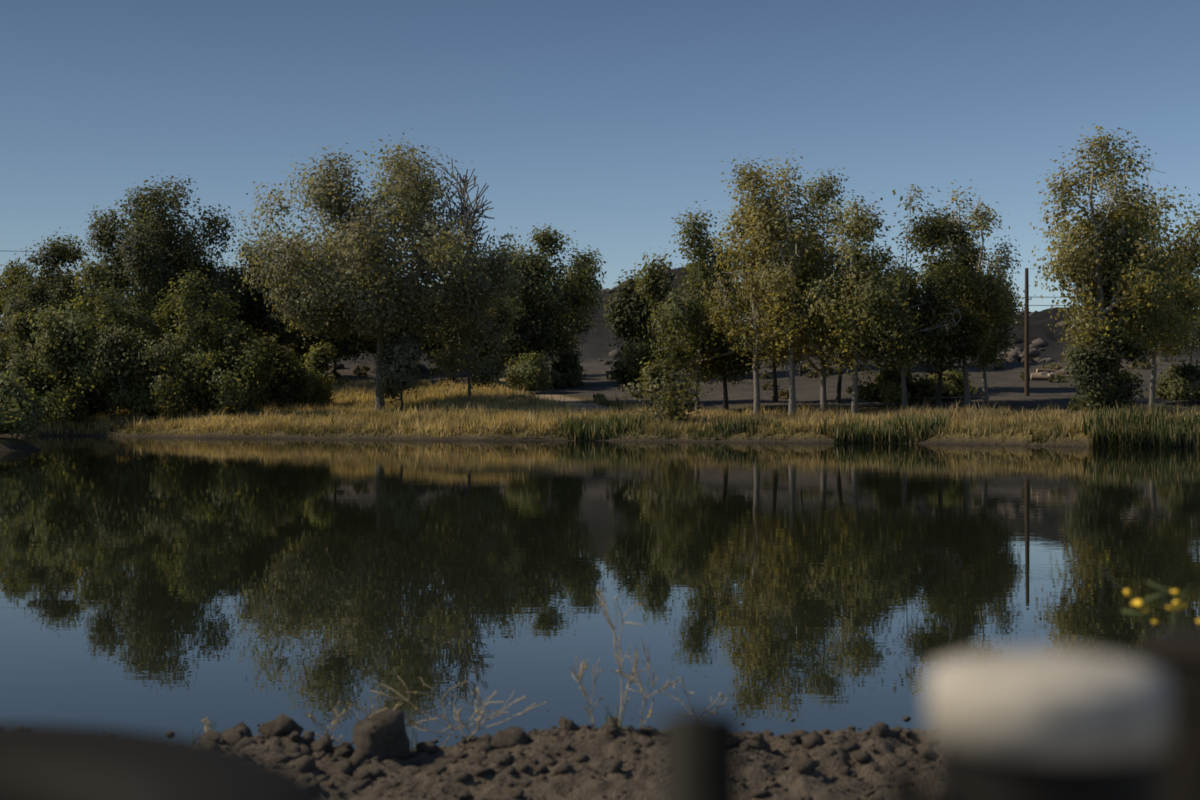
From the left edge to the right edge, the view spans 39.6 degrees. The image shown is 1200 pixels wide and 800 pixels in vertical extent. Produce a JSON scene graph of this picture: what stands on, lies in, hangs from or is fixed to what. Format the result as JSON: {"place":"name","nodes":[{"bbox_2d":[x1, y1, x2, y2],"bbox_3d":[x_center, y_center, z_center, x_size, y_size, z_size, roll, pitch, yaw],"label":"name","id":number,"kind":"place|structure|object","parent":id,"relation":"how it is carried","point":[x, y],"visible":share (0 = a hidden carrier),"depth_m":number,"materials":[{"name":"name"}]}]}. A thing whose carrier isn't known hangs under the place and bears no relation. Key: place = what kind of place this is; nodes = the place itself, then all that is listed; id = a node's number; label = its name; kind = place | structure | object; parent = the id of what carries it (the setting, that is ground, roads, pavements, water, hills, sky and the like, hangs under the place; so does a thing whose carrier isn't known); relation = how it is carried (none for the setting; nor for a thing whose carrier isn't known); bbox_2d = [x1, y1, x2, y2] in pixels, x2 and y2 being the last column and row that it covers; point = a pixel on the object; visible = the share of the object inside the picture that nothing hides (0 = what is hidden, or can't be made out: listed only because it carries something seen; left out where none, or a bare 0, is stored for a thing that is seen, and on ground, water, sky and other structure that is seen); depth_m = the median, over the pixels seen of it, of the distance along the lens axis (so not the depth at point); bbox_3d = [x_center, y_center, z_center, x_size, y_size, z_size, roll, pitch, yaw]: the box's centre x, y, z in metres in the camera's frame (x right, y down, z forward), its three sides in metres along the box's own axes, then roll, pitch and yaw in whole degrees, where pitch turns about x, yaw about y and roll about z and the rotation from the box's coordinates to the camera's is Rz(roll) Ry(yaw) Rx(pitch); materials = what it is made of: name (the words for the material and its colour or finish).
{"place":"outdoors","nodes":[
{"label":"outdoors","id":0,"kind":"place"},
{"bbox_2d":[0,436,1199,749],"bbox_3d":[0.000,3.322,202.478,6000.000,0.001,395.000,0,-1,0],"label":"pond water","id":1,"kind":"structure","parent":0,"point":[178,586],"depth_m":15.77,"materials":[{"name":"blue liquid"}]},
{"bbox_2d":[299,402,1199,447],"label":"reeds","id":2,"kind":"object","parent":1,"relation":"on","point":[1134,429],"visible":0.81,"depth_m":87.34,"materials":[{"name":"green plant"}]},
{"bbox_2d":[0,267,1199,450],"bbox_3d":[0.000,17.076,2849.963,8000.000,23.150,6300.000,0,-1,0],"label":"ground","id":3,"kind":"structure","parent":0,"point":[1005,385],"depth_m":124.12,"materials":[{"name":"brown soil"}]},
{"bbox_2d":[0,260,39,349],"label":"tree","id":4,"kind":"object","parent":3,"relation":"on","point":[3,288],"depth_m":162.26,"materials":[{"name":"green plant"}]},
{"bbox_2d":[0,371,50,438],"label":"bush","id":5,"kind":"object","parent":3,"relation":"on","point":[18,415],"depth_m":70.51,"materials":[{"name":"green plant"}]},
{"bbox_2d":[0,309,62,420],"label":"tree","id":6,"kind":"object","parent":3,"relation":"on","point":[14,363],"depth_m":122.02,"materials":[{"name":"green plant"}]},
{"bbox_2d":[0,276,68,400],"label":"tree","id":7,"kind":"object","parent":3,"relation":"on","point":[33,297],"depth_m":126.09,"materials":[{"name":"green plant"}]},
{"bbox_2d":[0,227,95,377],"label":"tree","id":8,"kind":"object","parent":3,"relation":"on","point":[65,252],"depth_m":148.84,"materials":[{"name":"green plant"}]},
{"bbox_2d":[20,254,138,426],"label":"willow","id":9,"kind":"object","parent":3,"relation":"on","point":[71,337],"depth_m":120.18,"materials":[{"name":"green plant"}]},
{"bbox_2d":[53,254,143,328],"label":"tree","id":10,"kind":"object","parent":3,"relation":"on","point":[120,293],"depth_m":159.18,"materials":[{"name":"green plant"}]},
{"bbox_2d":[59,285,154,416],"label":"willow","id":11,"kind":"object","parent":3,"relation":"on","point":[91,408],"depth_m":125.37,"materials":[{"name":"green plant"}]},
{"bbox_2d":[81,303,175,419],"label":"willow","id":12,"kind":"object","parent":3,"relation":"on","point":[121,351],"depth_m":119.51,"materials":[{"name":"green plant"}]},
{"bbox_2d":[0,723,325,799],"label":"tyre stack","id":13,"kind":"object","parent":3,"relation":"on","point":[52,762],"visible":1,"depth_m":0.80,"materials":[{"name":"rubber"}]},
{"bbox_2d":[78,174,254,356],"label":"tree","id":14,"kind":"object","parent":3,"relation":"on","point":[147,252],"depth_m":142.65,"materials":[{"name":"green plant"}]},
{"bbox_2d":[131,268,242,417],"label":"willow","id":15,"kind":"object","parent":3,"relation":"on","point":[161,385],"depth_m":118.70,"materials":[{"name":"green plant"}]},
{"bbox_2d":[178,309,234,412],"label":"tree","id":16,"kind":"object","parent":3,"relation":"on","point":[206,323],"depth_m":124.94,"materials":[{"name":"green plant"}]},
{"bbox_2d":[182,250,242,355],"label":"tree","id":17,"kind":"object","parent":3,"relation":"on","point":[213,260],"visible":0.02,"depth_m":162.38,"materials":[{"name":"green plant"}]},
{"bbox_2d":[180,320,279,415],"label":"bush","id":18,"kind":"object","parent":3,"relation":"on","point":[231,396],"depth_m":118.44,"materials":[{"name":"green plant"}]},
{"bbox_2d":[201,234,311,364],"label":"tree","id":19,"kind":"object","parent":3,"relation":"on","point":[257,308],"depth_m":147.50,"materials":[{"name":"green plant"}]},
{"bbox_2d":[245,319,307,365],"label":"tree","id":20,"kind":"object","parent":3,"relation":"on","point":[297,354],"depth_m":157.73,"materials":[{"name":"green plant"}]},
{"bbox_2d":[250,332,310,407],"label":"shrub","id":21,"kind":"object","parent":3,"relation":"on","point":[279,390],"depth_m":125.80,"materials":[{"name":"green plant"}]},
{"bbox_2d":[288,342,338,404],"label":"shrub","id":22,"kind":"object","parent":3,"relation":"on","point":[316,386],"depth_m":128.12,"materials":[{"name":"green plant"}]},
{"bbox_2d":[286,325,376,382],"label":"tree","id":23,"kind":"object","parent":3,"relation":"on","point":[342,347],"depth_m":154.96,"materials":[{"name":"green plant"}]},
{"bbox_2d":[225,128,531,410],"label":"cottonwood","id":24,"kind":"object","parent":3,"relation":"on","point":[369,265],"depth_m":116.60,"materials":[{"name":"green plant"}]},
{"bbox_2d":[356,265,423,360],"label":"tree","id":25,"kind":"object","parent":3,"relation":"on","point":[373,350],"visible":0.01,"depth_m":164.07,"materials":[{"name":"green plant"}]},
{"bbox_2d":[374,323,426,411],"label":"sapling","id":26,"kind":"object","parent":3,"relation":"on","point":[404,354],"depth_m":118.29,"materials":[{"name":"green plant"}]},
{"bbox_2d":[415,256,482,382],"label":"tree","id":27,"kind":"object","parent":3,"relation":"on","point":[432,344],"depth_m":151.96,"materials":[{"name":"green plant"}]},
{"bbox_2d":[414,269,520,398],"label":"tree","id":28,"kind":"object","parent":3,"relation":"on","point":[494,331],"depth_m":127.09,"materials":[{"name":"green plant"}]},
{"bbox_2d":[456,246,552,384],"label":"tree","id":29,"kind":"object","parent":3,"relation":"on","point":[522,339],"depth_m":144.02,"materials":[{"name":"green plant"}]},
{"bbox_2d":[504,348,553,391],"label":"bush","id":30,"kind":"object","parent":3,"relation":"on","point":[527,373],"depth_m":138.60,"materials":[{"name":"green plant"}]},
{"bbox_2d":[485,223,606,367],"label":"tree","id":31,"kind":"object","parent":3,"relation":"on","point":[553,299],"depth_m":147.04,"materials":[{"name":"green plant"}]},
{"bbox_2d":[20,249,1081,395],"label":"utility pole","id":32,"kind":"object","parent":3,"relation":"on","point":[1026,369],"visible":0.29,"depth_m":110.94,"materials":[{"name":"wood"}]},
{"bbox_2d":[544,349,586,387],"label":"bush","id":33,"kind":"object","parent":3,"relation":"on","point":[566,367],"depth_m":145.68,"materials":[{"name":"green plant"}]},
{"bbox_2d":[207,725,936,799],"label":"dirt berm","id":34,"kind":"structure","parent":3,"relation":"on","point":[601,744],"depth_m":4.95,"materials":[{"name":"brown soil"}]},
{"bbox_2d":[202,716,211,731],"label":"dry weed","id":35,"kind":"object","parent":34,"relation":"on","point":[207,724],"visible":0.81,"depth_m":5.26,"materials":[{"name":"beige plant"}]},
{"bbox_2d":[335,694,402,720],"bbox_3d":[-0.684,1.016,5.173,0.242,0.222,0.185,0,-1,-32],"label":"dry weed","id":36,"kind":"object","parent":34,"relation":"on","point":[350,704],"visible":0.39,"depth_m":5.15,"materials":[{"name":"beige plant"}]},
{"bbox_2d":[193,702,627,750],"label":"berm grass","id":37,"kind":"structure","parent":34,"relation":"on","point":[416,738],"depth_m":5.25,"materials":[{"name":"beige plant"}]},
{"bbox_2d":[439,689,546,740],"bbox_3d":[-0.336,0.999,5.232,0.340,0.202,0.193,0,-1,0],"label":"dry weed","id":38,"kind":"object","parent":34,"relation":"on","point":[485,719],"visible":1,"depth_m":5.22,"materials":[{"name":"beige plant"}]},
{"bbox_2d":[166,708,936,799],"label":"berm clods","id":39,"kind":"object","parent":34,"relation":"on","point":[380,736],"visible":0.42,"depth_m":5.10,"materials":[{"name":"brown soil"}]},
{"bbox_2d":[302,700,349,750],"bbox_3d":[-0.855,1.035,5.229,0.179,0.181,0.061,0,-1,-35],"label":"dry weed","id":40,"kind":"object","parent":39,"relation":"on","point":[313,719],"visible":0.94,"depth_m":5.22,"materials":[{"name":"beige plant"}]},
{"bbox_2d":[370,676,498,746],"bbox_3d":[-0.508,1.000,5.271,0.406,0.242,0.262,0,-1,-20],"label":"dry weed","id":41,"kind":"object","parent":39,"relation":"on","point":[450,726],"visible":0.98,"depth_m":5.26,"materials":[{"name":"beige plant"}]},
{"bbox_2d":[612,639,680,726],"bbox_3d":[0.136,0.902,5.250,0.220,0.301,0.096,0,-1,20],"label":"dry weed","id":42,"kind":"object","parent":39,"relation":"on","point":[640,685],"visible":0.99,"depth_m":5.24,"materials":[{"name":"beige plant"}]},
{"bbox_2d":[569,656,604,726],"bbox_3d":[-0.043,0.923,5.219,0.112,0.250,0.089,0,-1,30],"label":"dry weed","id":43,"kind":"object","parent":34,"relation":"on","point":[579,678],"visible":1,"depth_m":5.23,"materials":[{"name":"beige plant"}]},
{"bbox_2d":[590,586,650,727],"bbox_3d":[0.060,0.820,5.251,0.190,0.461,0.189,0,-1,6],"label":"dry weed","id":44,"kind":"object","parent":34,"relation":"on","point":[619,663],"visible":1,"depth_m":5.26,"materials":[{"name":"beige plant"}]},
{"bbox_2d":[658,677,726,714],"bbox_3d":[0.274,0.976,5.250,0.238,0.221,0.120,0,-1,40],"label":"dry weed","id":45,"kind":"object","parent":34,"relation":"on","point":[718,706],"visible":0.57,"depth_m":5.21,"materials":[{"name":"beige plant"}]},
{"bbox_2d":[29,374,1199,442],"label":"bank grass","id":46,"kind":"structure","parent":3,"relation":"on","point":[531,412],"depth_m":105.12,"materials":[{"name":"plant"}]},
{"bbox_2d":[601,269,696,406],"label":"tree","id":47,"kind":"object","parent":3,"relation":"on","point":[639,349],"depth_m":118.41,"materials":[{"name":"green plant"}]},
{"bbox_2d":[619,357,704,422],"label":"bush","id":48,"kind":"object","parent":3,"relation":"on","point":[669,399],"depth_m":98.31,"materials":[{"name":"green plant"}]},
{"bbox_2d":[170,262,1199,386],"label":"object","id":49,"kind":"object","parent":3,"relation":"on","point":[1016,354],"visible":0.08,"depth_m":169.76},
{"bbox_2d":[651,275,721,375],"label":"tree","id":50,"kind":"object","parent":3,"relation":"on","point":[684,287],"depth_m":149.64,"materials":[{"name":"green plant"}]},
{"bbox_2d":[633,200,752,412],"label":"tree","id":51,"kind":"object","parent":3,"relation":"on","point":[676,314],"depth_m":110.10,"materials":[{"name":"green plant"}]},
{"bbox_2d":[663,708,737,799],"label":"post","id":52,"kind":"object","parent":3,"relation":"on","point":[699,754],"visible":1,"depth_m":0.65,"materials":[{"name":"grey metal"}]},
{"bbox_2d":[680,233,768,409],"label":"tree","id":53,"kind":"object","parent":3,"relation":"on","point":[738,363],"depth_m":112.19,"materials":[{"name":"green plant"}]},
{"bbox_2d":[701,153,815,414],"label":"poplar","id":54,"kind":"object","parent":3,"relation":"on","point":[745,224],"depth_m":104.24,"materials":[{"name":"green plant"}]},
{"bbox_2d":[333,267,1199,400],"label":"desert scrub","id":55,"kind":"object","parent":3,"relation":"on","point":[785,395],"visible":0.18,"depth_m":140.82,"materials":[{"name":"green plant"}]},
{"bbox_2d":[737,223,817,401],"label":"tree","id":56,"kind":"object","parent":3,"relation":"on","point":[779,261],"depth_m":117.86,"materials":[{"name":"green plant"}]},
{"bbox_2d":[729,149,844,415],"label":"poplar","id":57,"kind":"object","parent":3,"relation":"on","point":[777,290],"depth_m":102.27,"materials":[{"name":"green plant"}]},
{"bbox_2d":[786,243,836,376],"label":"tree","id":58,"kind":"object","parent":3,"relation":"on","point":[800,372],"depth_m":144.97,"materials":[{"name":"green plant"}]},
{"bbox_2d":[775,166,869,409],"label":"poplar","id":59,"kind":"object","parent":3,"relation":"on","point":[826,186],"depth_m":106.84,"materials":[{"name":"green plant"}]},
{"bbox_2d":[801,214,878,402],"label":"tree","id":60,"kind":"object","parent":3,"relation":"on","point":[833,256],"depth_m":115.89,"materials":[{"name":"green plant"}]},
{"bbox_2d":[799,189,911,414],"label":"tree","id":61,"kind":"object","parent":3,"relation":"on","point":[846,292],"depth_m":100.22,"materials":[{"name":"green plant"}]},
{"bbox_2d":[851,362,937,405],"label":"bush","id":62,"kind":"object","parent":3,"relation":"on","point":[885,391],"depth_m":108.21,"materials":[{"name":"green plant"}]},
{"bbox_2d":[870,244,930,363],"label":"tree","id":63,"kind":"object","parent":3,"relation":"on","point":[900,268],"depth_m":139.50,"materials":[{"name":"green plant"}]},
{"bbox_2d":[834,184,975,410],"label":"tree","id":64,"kind":"object","parent":3,"relation":"on","point":[898,350],"depth_m":99.98,"materials":[{"name":"green plant"}]},
{"bbox_2d":[892,206,988,408],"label":"tree","id":65,"kind":"object","parent":3,"relation":"on","point":[939,232],"depth_m":102.77,"materials":[{"name":"green plant"}]},
{"bbox_2d":[913,369,980,398],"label":"bush","id":66,"kind":"object","parent":3,"relation":"on","point":[952,386],"depth_m":110.18,"materials":[{"name":"green plant"}]},
{"bbox_2d":[915,211,992,370],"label":"tree","id":67,"kind":"object","parent":3,"relation":"on","point":[977,253],"depth_m":116.91,"materials":[{"name":"green plant"}]},
{"bbox_2d":[930,179,1022,404],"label":"tree","id":68,"kind":"object","parent":3,"relation":"on","point":[990,289],"depth_m":103.73,"materials":[{"name":"green plant"}]},
{"bbox_2d":[962,195,1028,401],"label":"tree","id":69,"kind":"object","parent":3,"relation":"on","point":[1007,343],"depth_m":106.19,"materials":[{"name":"green plant"}]},
{"bbox_2d":[889,649,1171,799],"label":"pipe gate post","id":70,"kind":"object","parent":3,"relation":"on","point":[1035,724],"visible":1,"depth_m":0.49,"materials":[{"name":"metal"}]},
{"bbox_2d":[1030,368,1069,379],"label":"log pile","id":71,"kind":"object","parent":3,"relation":"on","point":[1042,374],"visible":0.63,"depth_m":127.15,"materials":[{"name":"beige wood"}]},
{"bbox_2d":[1028,123,1182,363],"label":"tree","id":72,"kind":"object","parent":3,"relation":"on","point":[1080,254],"depth_m":90.15,"materials":[{"name":"green plant"}]},
{"bbox_2d":[1057,318,1157,412],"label":"bush","id":73,"kind":"object","parent":3,"relation":"on","point":[1090,369],"depth_m":88.68,"materials":[{"name":"green plant"}]},
{"bbox_2d":[1053,132,1185,368],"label":"tree","id":74,"kind":"object","parent":3,"relation":"on","point":[1115,245],"depth_m":91.59,"materials":[{"name":"green plant"}]},
{"bbox_2d":[1116,143,1199,408],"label":"tree","id":75,"kind":"object","parent":3,"relation":"on","point":[1185,317],"depth_m":96.38,"materials":[{"name":"green plant"}]},
{"bbox_2d":[1119,580,1199,639],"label":"plant stems","id":76,"kind":"object","parent":3,"relation":"on","point":[1167,603],"visible":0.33,"depth_m":2.59,"materials":[{"name":"green plant"}]},
{"bbox_2d":[1124,589,1199,624],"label":"flower heads","id":77,"kind":"object","parent":76,"relation":"attached to","point":[1138,602],"visible":0.88,"depth_m":2.58,"materials":[{"name":"yellow plant"}]},
{"bbox_2d":[1138,627,1199,799],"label":"wood fence post","id":78,"kind":"object","parent":3,"relation":"on","point":[1173,654],"visible":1,"depth_m":0.79,"materials":[{"name":"brown wood"}]},
{"bbox_2d":[1155,359,1199,402],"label":"bush","id":79,"kind":"object","parent":3,"relation":"on","point":[1180,382],"depth_m":100.05,"materials":[{"name":"green plant"}]},
{"bbox_2d":[1160,263,1199,361],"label":"tree","id":80,"kind":"object","parent":3,"relation":"on","point":[1185,273],"depth_m":150.01,"materials":[{"name":"green plant"}]},
{"bbox_2d":[0,0,1199,322],"label":"sky","id":81,"kind":"structure","parent":0,"point":[604,121],"materials":[{"name":"blue"}]}
]}

